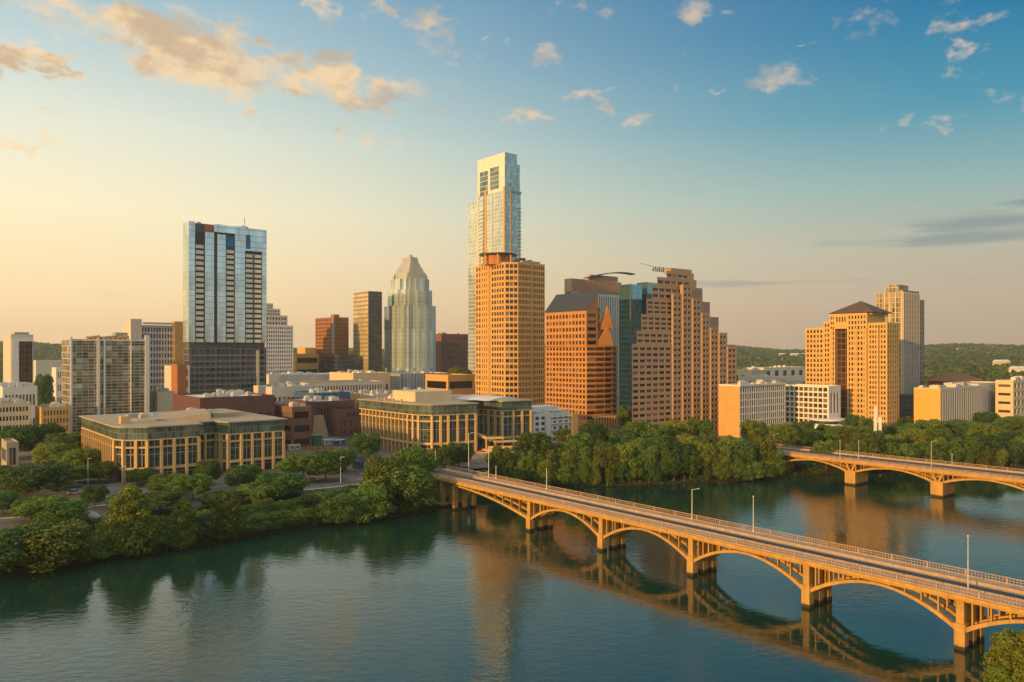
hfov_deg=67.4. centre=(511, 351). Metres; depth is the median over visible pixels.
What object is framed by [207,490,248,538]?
tree
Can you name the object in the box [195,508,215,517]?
shrub
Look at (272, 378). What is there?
white hall
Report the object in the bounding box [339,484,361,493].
tree
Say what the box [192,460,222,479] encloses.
tree
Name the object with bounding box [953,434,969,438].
tree
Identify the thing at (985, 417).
tree
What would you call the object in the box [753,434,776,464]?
tree
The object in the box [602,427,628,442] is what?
tree
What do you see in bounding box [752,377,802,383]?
cream hall
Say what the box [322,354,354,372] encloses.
dark block
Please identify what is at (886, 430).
tree
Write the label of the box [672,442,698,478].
tree
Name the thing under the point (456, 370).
tree
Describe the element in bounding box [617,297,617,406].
window
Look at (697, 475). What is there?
bank undergrowth
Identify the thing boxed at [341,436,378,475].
side street
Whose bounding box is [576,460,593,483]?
tree
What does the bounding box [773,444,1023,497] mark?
arch bridge
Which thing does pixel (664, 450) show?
tree
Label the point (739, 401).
white office
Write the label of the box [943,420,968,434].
tree
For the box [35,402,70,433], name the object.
tan flats
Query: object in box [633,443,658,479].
tree
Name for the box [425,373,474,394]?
corner block
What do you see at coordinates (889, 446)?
tree
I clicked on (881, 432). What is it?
tree
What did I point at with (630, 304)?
teal tower
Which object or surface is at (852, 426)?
tree
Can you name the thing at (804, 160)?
sky
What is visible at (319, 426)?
leaning wall
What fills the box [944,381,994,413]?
tan annex
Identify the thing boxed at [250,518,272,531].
shrub
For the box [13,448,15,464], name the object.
window
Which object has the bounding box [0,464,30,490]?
tree
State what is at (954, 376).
red roof hall
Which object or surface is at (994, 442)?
tree
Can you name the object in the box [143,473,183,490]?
tree
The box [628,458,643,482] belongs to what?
tree
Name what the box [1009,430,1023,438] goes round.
tree
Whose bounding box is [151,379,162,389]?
window
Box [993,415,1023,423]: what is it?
tree
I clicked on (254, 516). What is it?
tree
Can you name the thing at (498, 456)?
tree
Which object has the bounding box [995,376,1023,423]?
banded office
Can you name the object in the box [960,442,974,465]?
tree
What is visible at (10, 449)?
window
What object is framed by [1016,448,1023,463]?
tree
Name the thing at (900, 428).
tree
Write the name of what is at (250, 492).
tree
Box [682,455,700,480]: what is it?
tree
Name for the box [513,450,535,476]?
tree
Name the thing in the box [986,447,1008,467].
tree
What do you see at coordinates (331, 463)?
tree
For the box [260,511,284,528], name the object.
tree
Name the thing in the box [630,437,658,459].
tree
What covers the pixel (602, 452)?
tree
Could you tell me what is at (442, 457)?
tree
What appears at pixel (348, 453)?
tree
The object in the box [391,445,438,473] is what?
tree
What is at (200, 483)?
tree
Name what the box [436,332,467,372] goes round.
brick highrise
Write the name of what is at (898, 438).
tree
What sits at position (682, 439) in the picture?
tree
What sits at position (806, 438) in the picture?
tree
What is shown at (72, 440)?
tree
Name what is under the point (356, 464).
parked car
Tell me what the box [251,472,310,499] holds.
tree
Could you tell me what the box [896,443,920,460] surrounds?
tree
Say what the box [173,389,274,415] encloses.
brick warehouse
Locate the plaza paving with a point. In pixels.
(478, 455)
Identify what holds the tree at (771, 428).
on the ground
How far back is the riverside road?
269.75 m
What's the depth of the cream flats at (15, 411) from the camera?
350.30 m
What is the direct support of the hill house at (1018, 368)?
on the ground
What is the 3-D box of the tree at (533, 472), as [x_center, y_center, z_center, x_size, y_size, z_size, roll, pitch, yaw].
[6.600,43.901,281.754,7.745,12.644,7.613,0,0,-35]
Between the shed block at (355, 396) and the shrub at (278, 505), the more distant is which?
the shed block at (355, 396)
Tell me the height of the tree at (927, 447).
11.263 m
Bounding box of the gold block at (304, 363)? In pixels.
[293,354,318,372]
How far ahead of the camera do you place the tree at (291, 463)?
262.76 m
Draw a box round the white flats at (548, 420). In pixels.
[531,405,577,442]
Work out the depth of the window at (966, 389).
449.05 m
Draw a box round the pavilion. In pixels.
[1,438,18,466]
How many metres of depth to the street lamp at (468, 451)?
256.28 m
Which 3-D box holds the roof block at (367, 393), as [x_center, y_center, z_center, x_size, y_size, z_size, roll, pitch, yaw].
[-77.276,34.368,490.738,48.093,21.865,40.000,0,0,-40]
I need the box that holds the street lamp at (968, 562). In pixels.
[967,535,968,590]
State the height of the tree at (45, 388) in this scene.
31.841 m
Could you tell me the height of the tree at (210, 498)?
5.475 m
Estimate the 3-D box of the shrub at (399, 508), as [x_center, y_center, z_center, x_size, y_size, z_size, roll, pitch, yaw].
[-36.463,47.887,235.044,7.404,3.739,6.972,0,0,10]
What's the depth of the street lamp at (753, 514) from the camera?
172.87 m
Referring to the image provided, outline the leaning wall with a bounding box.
[313,415,328,436]
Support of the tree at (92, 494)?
on the ground
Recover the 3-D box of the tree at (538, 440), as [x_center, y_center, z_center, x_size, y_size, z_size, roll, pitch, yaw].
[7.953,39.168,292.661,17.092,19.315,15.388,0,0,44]
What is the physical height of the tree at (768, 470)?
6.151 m
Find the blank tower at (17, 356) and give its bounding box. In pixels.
[3,332,33,383]
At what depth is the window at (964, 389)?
447.19 m
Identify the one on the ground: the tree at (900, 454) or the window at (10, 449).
the tree at (900, 454)
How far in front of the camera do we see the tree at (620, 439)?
303.03 m
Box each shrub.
[1,559,17,572]
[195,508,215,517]
[228,504,259,517]
[241,517,262,535]
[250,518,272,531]
[251,497,274,506]
[251,504,275,515]
[271,499,295,514]
[301,503,317,512]
[308,514,321,522]
[313,508,335,522]
[387,502,403,513]
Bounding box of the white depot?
[329,369,389,389]
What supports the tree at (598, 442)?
on the ground
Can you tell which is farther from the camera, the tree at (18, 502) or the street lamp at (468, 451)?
the street lamp at (468, 451)
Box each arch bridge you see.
[425,465,1023,651]
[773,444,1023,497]
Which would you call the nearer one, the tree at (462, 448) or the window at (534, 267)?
the tree at (462, 448)
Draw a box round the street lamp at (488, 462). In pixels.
[488,447,488,477]
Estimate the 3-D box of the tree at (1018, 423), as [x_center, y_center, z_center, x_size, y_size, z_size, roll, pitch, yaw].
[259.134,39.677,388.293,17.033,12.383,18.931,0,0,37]
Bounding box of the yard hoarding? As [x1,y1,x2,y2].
[301,446,340,449]
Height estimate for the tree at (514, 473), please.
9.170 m
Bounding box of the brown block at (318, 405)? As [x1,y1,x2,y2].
[282,395,354,435]
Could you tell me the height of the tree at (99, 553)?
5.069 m
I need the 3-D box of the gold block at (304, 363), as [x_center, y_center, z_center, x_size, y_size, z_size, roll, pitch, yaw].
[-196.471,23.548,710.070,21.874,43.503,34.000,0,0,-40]
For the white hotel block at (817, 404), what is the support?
on the ground
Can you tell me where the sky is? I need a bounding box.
[0,0,1023,349]
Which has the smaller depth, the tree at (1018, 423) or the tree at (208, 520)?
the tree at (208, 520)
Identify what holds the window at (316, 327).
in the brown tower at (332, 334)
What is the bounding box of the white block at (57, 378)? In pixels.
[52,367,61,403]
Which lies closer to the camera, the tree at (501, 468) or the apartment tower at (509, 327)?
the tree at (501, 468)
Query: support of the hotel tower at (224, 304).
on the ground
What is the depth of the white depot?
600.00 m
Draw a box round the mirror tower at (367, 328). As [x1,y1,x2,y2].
[353,291,381,371]
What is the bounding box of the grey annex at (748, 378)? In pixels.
[740,374,780,382]
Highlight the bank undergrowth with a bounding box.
[3,460,1021,573]
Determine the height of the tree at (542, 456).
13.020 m
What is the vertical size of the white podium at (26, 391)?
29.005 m
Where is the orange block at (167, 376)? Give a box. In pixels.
[164,365,189,392]
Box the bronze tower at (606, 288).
[564,272,634,408]
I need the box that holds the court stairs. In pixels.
[477,432,521,452]
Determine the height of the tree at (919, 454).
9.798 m
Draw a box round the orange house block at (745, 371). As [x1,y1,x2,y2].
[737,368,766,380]
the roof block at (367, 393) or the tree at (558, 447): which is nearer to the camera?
the tree at (558, 447)
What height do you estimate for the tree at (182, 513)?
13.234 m
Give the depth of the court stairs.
346.42 m
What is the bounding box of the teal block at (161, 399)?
[150,387,174,411]
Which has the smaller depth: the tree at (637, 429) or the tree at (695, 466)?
the tree at (695, 466)
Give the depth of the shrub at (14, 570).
170.98 m
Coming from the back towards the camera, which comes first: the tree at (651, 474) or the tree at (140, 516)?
the tree at (651, 474)
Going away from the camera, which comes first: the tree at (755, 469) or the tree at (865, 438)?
the tree at (755, 469)
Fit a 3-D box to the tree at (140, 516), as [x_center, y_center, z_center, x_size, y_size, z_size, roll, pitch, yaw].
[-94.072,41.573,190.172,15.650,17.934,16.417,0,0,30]
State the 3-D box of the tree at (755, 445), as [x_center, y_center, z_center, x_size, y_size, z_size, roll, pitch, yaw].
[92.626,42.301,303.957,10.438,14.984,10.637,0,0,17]
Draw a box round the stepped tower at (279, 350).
[265,303,292,373]
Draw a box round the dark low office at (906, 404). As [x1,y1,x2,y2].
[899,394,913,419]
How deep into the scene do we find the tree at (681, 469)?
290.20 m
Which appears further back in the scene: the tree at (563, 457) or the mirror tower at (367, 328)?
the mirror tower at (367, 328)
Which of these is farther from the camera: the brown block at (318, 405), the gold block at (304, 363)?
the gold block at (304, 363)
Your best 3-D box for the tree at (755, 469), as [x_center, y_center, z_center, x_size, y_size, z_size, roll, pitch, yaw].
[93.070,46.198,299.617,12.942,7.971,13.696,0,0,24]
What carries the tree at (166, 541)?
on the ground
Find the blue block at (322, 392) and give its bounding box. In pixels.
[295,388,349,399]
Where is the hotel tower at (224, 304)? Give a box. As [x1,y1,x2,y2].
[183,217,266,392]
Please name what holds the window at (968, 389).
in the orange end office at (954, 401)
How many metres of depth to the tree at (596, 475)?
284.66 m
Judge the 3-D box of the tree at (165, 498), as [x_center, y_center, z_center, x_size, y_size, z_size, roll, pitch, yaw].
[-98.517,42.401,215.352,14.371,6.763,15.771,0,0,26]
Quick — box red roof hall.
[925,371,982,385]
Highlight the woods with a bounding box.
[0,341,1023,386]
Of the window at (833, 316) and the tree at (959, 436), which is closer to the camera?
the tree at (959, 436)
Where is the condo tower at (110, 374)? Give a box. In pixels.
[62,333,149,436]
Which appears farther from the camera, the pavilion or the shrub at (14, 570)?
the pavilion
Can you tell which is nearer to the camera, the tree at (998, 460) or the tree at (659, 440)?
the tree at (659, 440)
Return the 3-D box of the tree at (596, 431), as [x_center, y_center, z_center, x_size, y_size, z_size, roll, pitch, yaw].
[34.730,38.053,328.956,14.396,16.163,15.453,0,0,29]
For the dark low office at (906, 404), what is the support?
on the ground
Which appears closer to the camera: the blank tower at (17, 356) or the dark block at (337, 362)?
the blank tower at (17, 356)
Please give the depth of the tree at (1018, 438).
335.51 m
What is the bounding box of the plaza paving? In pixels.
[469,453,487,458]
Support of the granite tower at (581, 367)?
on the ground
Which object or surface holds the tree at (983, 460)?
on the ground
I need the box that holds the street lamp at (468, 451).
[468,432,473,472]
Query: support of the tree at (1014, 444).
on the ground
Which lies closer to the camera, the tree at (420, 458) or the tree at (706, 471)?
the tree at (420, 458)
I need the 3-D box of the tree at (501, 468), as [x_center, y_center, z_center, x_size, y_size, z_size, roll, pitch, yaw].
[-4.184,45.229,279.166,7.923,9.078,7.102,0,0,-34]
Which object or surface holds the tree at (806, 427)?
on the ground
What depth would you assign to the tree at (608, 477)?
286.58 m
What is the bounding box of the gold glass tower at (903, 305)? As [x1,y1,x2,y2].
[876,285,923,393]
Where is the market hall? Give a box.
[253,382,312,402]
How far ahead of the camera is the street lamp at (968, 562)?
130.48 m
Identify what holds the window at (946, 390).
in the orange end office at (954, 401)
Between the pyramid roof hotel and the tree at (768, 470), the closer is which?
the tree at (768, 470)
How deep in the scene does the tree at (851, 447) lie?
314.11 m
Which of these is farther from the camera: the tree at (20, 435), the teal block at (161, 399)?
the teal block at (161, 399)
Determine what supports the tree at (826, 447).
on the ground
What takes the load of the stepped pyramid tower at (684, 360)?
on the ground
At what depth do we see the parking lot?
259.83 m
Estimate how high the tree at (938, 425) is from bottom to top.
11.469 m
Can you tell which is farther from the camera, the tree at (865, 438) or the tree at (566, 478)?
the tree at (865, 438)
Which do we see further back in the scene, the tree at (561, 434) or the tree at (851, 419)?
the tree at (851, 419)
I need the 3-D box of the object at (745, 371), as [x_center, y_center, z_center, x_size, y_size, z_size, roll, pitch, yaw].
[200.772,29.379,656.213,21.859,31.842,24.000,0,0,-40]
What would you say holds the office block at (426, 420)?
on the ground
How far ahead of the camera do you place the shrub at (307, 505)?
224.69 m
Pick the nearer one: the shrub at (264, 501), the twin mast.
the shrub at (264, 501)
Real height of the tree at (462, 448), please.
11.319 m
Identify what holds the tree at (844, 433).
on the ground
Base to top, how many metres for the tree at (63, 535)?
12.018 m
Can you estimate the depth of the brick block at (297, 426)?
353.85 m
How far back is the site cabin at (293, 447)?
349.42 m
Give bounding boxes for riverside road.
[56,463,487,501]
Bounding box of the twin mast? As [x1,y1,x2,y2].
[874,406,881,430]
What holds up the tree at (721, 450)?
on the ground
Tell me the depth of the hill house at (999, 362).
1151.00 m
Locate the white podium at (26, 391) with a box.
[0,381,36,424]
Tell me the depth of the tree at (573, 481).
283.62 m
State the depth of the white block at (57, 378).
621.73 m
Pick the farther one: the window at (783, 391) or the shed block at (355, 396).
the shed block at (355, 396)
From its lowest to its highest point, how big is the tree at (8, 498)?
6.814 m
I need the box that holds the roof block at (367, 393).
[352,387,422,397]
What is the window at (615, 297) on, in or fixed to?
in the bronze tower at (606, 288)
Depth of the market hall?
478.82 m
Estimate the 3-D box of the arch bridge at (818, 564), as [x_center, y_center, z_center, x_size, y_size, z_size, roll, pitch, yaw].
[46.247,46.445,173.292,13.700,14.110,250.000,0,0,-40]
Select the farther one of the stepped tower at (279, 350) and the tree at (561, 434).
the stepped tower at (279, 350)
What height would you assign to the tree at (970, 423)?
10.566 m
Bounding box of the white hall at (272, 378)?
[266,371,328,384]
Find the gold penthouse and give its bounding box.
[297,348,315,353]
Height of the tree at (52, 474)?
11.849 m
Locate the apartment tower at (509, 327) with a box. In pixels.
[475,252,544,404]
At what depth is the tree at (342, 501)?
219.69 m
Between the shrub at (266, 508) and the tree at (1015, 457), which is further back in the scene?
the tree at (1015, 457)
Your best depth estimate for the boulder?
206.41 m
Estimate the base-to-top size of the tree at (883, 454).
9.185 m
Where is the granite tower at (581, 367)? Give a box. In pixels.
[544,291,623,427]
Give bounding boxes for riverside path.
[0,484,360,518]
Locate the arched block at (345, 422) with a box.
[331,407,360,436]
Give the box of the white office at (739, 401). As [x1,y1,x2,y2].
[718,379,785,437]
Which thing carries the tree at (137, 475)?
on the ground
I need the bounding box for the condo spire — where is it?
[468,152,521,373]
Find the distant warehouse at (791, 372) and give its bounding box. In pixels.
[746,365,804,381]
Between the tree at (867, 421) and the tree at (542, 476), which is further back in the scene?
the tree at (867, 421)
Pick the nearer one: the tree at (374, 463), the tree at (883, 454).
the tree at (374, 463)
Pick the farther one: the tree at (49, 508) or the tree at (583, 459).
the tree at (583, 459)
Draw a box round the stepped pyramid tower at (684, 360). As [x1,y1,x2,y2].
[632,263,736,431]
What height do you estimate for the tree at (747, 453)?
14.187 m
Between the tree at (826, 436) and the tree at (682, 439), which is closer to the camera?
the tree at (682, 439)
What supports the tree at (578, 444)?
on the ground
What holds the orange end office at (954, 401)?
on the ground
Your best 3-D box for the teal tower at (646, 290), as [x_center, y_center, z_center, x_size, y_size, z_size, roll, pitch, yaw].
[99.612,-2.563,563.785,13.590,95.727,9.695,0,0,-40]
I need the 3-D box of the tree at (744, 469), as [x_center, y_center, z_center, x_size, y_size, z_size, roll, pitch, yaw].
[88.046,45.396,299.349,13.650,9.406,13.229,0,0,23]
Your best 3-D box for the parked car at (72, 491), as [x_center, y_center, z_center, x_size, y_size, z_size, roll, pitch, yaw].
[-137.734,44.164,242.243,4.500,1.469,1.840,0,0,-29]
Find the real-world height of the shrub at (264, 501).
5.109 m
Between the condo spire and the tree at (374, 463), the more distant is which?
the condo spire
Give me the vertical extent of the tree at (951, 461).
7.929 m
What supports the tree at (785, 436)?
on the ground
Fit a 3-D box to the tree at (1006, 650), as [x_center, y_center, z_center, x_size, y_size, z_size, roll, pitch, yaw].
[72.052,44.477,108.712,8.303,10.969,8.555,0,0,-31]
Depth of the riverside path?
234.64 m
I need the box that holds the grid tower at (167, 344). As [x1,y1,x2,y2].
[123,319,184,389]
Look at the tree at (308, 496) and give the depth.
227.50 m
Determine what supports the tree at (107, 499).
on the ground
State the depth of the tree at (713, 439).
307.01 m
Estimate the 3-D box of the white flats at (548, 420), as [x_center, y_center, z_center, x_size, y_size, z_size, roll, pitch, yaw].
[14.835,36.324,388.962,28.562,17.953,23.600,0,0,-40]
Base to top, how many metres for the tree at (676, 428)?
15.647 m
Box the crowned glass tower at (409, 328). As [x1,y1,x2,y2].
[384,255,435,372]
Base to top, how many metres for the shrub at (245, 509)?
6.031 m
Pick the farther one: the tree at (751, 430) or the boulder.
the tree at (751, 430)
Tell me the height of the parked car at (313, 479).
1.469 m
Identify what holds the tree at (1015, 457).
on the ground
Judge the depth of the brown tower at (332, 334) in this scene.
707.78 m
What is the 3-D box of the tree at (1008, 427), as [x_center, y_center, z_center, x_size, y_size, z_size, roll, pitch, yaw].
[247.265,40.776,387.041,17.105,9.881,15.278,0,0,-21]
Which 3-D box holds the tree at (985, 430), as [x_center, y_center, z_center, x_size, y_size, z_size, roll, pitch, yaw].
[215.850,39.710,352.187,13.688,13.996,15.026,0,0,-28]
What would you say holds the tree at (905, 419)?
on the ground
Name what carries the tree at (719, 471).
on the ground
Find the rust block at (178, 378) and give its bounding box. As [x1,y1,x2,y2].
[171,364,186,393]
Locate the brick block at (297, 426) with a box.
[275,400,310,449]
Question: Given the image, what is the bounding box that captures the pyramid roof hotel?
[805,301,898,425]
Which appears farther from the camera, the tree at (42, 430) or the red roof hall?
the red roof hall
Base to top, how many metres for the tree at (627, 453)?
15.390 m
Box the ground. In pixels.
[0,349,1023,578]
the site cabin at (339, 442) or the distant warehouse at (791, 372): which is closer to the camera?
the site cabin at (339, 442)
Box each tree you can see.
[0,425,38,452]
[0,460,77,495]
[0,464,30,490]
[0,490,24,513]
[0,524,54,571]
[4,518,95,573]
[8,495,42,516]
[12,494,91,522]
[20,422,67,448]
[30,442,71,465]
[33,373,55,403]
[43,431,82,449]
[52,512,99,530]
[58,448,101,465]
[61,538,113,561]
[68,463,94,481]
[79,484,109,507]
[83,460,120,481]
[94,484,165,556]
[106,494,142,504]
[125,467,159,484]
[136,490,182,512]
[137,523,183,549]
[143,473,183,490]
[164,473,215,499]
[164,497,205,549]
[187,513,227,541]
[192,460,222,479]
[198,489,242,507]
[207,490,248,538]
[224,464,262,486]
[235,483,272,500]
[238,511,272,531]
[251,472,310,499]
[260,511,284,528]
[273,453,323,475]
[275,507,313,525]
[291,488,338,507]
[304,449,347,480]
[310,491,359,522]
[328,448,357,465]
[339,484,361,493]
[347,432,382,459]
[347,484,396,522]
[358,463,433,501]
[362,454,407,499]
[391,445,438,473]
[391,471,442,511]
[428,445,459,468]
[446,442,473,467]
[447,365,463,373]
[461,369,472,373]
[485,444,517,477]
[494,465,510,479]
[507,466,524,482]
[510,430,554,454]
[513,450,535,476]
[521,455,539,484]
[534,449,559,474]
[535,457,556,484]
[543,442,564,452]
[551,464,570,485]
[555,428,570,444]
[555,450,579,482]
[563,432,593,461]
[567,452,593,478]
[568,463,578,485]
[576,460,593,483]
[577,421,607,442]
[589,455,602,485]
[591,439,612,474]
[591,442,623,480]
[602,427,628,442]
[602,456,615,483]
[608,431,636,445]
[613,442,636,479]
[614,461,632,483]
[616,405,631,426]
[617,420,650,440]
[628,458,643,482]
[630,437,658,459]
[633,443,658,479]
[640,460,660,482]
[643,422,669,440]
[650,433,673,450]
[651,445,679,478]
[651,456,670,481]
[663,455,687,480]
[664,418,695,440]
[672,433,699,452]
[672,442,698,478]
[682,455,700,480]
[688,417,713,436]
[694,440,718,475]
[698,433,718,457]
[700,461,712,479]
[711,456,733,479]
[714,443,732,470]
[716,435,750,458]
[722,457,753,478]
[725,456,743,478]
[729,443,756,461]
[734,440,758,466]
[736,461,766,480]
[739,419,767,439]
[752,464,776,477]
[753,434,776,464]
[763,449,785,473]
[766,423,792,438]
[772,427,801,447]
[791,421,815,434]
[793,431,822,448]
[809,439,841,470]
[810,430,843,443]
[814,424,841,433]
[829,427,862,446]
[833,443,860,467]
[841,413,860,425]
[841,425,873,431]
[849,431,885,466]
[856,416,873,427]
[860,428,884,438]
[862,425,896,436]
[865,452,888,471]
[868,440,900,457]
[885,434,906,445]
[887,423,923,434]
[888,449,904,470]
[896,416,913,423]
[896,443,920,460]
[902,427,933,444]
[907,449,925,461]
[914,418,951,431]
[914,442,945,461]
[920,448,947,463]
[922,426,953,442]
[930,437,965,460]
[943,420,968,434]
[944,452,964,464]
[947,436,991,459]
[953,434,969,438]
[956,420,1005,433]
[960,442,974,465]
[962,423,1001,442]
[969,433,1006,457]
[972,449,994,467]
[973,411,1000,423]
[981,627,1023,681]
[982,665,1023,681]
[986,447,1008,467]
[991,432,1018,440]
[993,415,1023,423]
[993,423,1016,432]
[1000,439,1023,461]
[1001,447,1022,465]
[1009,418,1023,431]
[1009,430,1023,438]
[1011,436,1023,454]
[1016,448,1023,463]
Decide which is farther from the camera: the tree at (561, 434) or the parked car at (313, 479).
the tree at (561, 434)
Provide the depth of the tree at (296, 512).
216.59 m
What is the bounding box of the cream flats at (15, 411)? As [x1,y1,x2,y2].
[0,396,30,451]
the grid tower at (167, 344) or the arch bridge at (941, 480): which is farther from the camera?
the grid tower at (167, 344)
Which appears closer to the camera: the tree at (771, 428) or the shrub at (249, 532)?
the shrub at (249, 532)
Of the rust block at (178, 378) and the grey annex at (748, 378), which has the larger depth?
the grey annex at (748, 378)
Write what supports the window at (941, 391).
in the orange end office at (954, 401)
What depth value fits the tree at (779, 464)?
302.11 m
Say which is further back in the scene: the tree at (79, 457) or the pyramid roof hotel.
the pyramid roof hotel
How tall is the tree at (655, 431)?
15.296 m
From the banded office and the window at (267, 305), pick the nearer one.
the banded office
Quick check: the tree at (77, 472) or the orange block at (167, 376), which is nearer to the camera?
the tree at (77, 472)
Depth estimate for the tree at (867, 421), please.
402.62 m
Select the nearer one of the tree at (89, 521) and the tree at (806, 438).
the tree at (89, 521)
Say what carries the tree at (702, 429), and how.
on the ground
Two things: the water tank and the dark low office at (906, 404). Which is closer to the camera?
the water tank
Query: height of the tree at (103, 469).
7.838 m
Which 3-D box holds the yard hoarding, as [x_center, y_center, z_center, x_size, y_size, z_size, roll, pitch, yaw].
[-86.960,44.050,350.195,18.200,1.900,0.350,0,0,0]
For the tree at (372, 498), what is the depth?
225.08 m
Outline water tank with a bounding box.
[311,432,322,445]
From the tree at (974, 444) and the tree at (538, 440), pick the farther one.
the tree at (974, 444)
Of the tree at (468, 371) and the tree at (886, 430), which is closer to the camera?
the tree at (886, 430)
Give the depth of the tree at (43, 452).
287.05 m
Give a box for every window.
[9,448,11,464]
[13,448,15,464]
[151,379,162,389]
[153,397,155,409]
[267,305,291,372]
[316,327,344,372]
[477,264,543,402]
[547,348,584,419]
[615,297,615,345]
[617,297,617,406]
[633,274,734,428]
[761,391,783,425]
[807,316,897,424]
[941,391,941,420]
[946,390,946,420]
[948,390,948,420]
[962,389,962,419]
[964,389,964,419]
[966,389,966,419]
[968,389,968,420]
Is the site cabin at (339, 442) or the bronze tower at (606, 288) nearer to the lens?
the site cabin at (339, 442)
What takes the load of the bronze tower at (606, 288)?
on the ground
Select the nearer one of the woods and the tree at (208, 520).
the tree at (208, 520)
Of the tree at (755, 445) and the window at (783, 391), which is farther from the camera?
the window at (783, 391)
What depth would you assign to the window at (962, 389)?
445.34 m
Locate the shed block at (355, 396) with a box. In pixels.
[326,390,359,407]
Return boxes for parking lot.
[44,481,108,492]
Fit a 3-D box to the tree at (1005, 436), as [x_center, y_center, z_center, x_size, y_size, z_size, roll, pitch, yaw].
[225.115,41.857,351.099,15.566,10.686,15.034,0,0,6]
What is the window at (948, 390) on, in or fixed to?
in the orange end office at (954, 401)
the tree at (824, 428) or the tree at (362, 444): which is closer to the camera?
the tree at (362, 444)
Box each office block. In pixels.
[79,407,286,481]
[357,389,533,452]
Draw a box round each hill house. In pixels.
[992,360,1010,365]
[1009,366,1023,375]
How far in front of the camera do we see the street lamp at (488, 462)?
247.88 m
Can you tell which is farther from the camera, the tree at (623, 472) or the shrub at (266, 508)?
the tree at (623, 472)
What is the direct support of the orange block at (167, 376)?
on the ground
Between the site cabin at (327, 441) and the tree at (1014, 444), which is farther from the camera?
the site cabin at (327, 441)
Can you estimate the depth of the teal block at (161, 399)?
403.51 m
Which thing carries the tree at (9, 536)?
on the ground
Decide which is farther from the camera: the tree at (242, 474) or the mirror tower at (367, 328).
the mirror tower at (367, 328)
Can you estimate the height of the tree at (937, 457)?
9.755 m
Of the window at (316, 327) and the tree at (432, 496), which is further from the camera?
the window at (316, 327)
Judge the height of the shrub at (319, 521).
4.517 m
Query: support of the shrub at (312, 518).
on the ground
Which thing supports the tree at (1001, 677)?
on the ground
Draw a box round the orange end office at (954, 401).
[914,382,982,422]
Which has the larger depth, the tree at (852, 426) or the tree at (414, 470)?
the tree at (852, 426)
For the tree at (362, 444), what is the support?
on the ground
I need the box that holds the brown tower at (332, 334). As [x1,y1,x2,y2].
[315,314,348,372]
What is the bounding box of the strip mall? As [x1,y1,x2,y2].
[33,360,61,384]
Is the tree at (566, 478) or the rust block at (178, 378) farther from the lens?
the rust block at (178, 378)
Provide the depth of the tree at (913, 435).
345.18 m
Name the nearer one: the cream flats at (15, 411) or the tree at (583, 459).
the tree at (583, 459)
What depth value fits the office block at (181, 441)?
285.86 m
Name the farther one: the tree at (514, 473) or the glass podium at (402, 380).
the glass podium at (402, 380)
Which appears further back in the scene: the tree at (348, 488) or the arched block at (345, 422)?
the arched block at (345, 422)
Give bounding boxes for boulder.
[84,511,100,519]
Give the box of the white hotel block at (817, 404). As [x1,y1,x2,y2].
[785,384,845,428]
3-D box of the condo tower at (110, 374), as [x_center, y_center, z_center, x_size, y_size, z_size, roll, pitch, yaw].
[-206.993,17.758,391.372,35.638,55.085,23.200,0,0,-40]
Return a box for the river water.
[0,468,1023,681]
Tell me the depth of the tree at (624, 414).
427.36 m
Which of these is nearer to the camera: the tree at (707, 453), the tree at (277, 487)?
the tree at (277, 487)
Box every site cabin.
[287,444,299,450]
[322,439,333,444]
[333,439,344,444]
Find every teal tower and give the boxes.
[619,284,641,407]
[637,282,656,313]
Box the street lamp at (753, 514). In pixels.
[752,496,753,531]
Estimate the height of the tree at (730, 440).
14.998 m
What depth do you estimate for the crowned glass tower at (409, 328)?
701.60 m
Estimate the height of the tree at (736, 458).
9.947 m
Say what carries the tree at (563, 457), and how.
on the ground
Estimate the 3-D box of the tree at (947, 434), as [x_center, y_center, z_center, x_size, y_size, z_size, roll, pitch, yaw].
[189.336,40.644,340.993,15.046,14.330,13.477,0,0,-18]
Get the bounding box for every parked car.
[67,489,82,494]
[307,477,319,481]
[351,460,363,468]
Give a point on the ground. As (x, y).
(115, 487)
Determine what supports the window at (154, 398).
in the teal block at (161, 399)
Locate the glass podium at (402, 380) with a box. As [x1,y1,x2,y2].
[390,370,446,389]
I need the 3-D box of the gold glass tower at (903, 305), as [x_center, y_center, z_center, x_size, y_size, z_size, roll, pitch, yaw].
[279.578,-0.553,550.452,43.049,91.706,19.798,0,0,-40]
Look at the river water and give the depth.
153.09 m

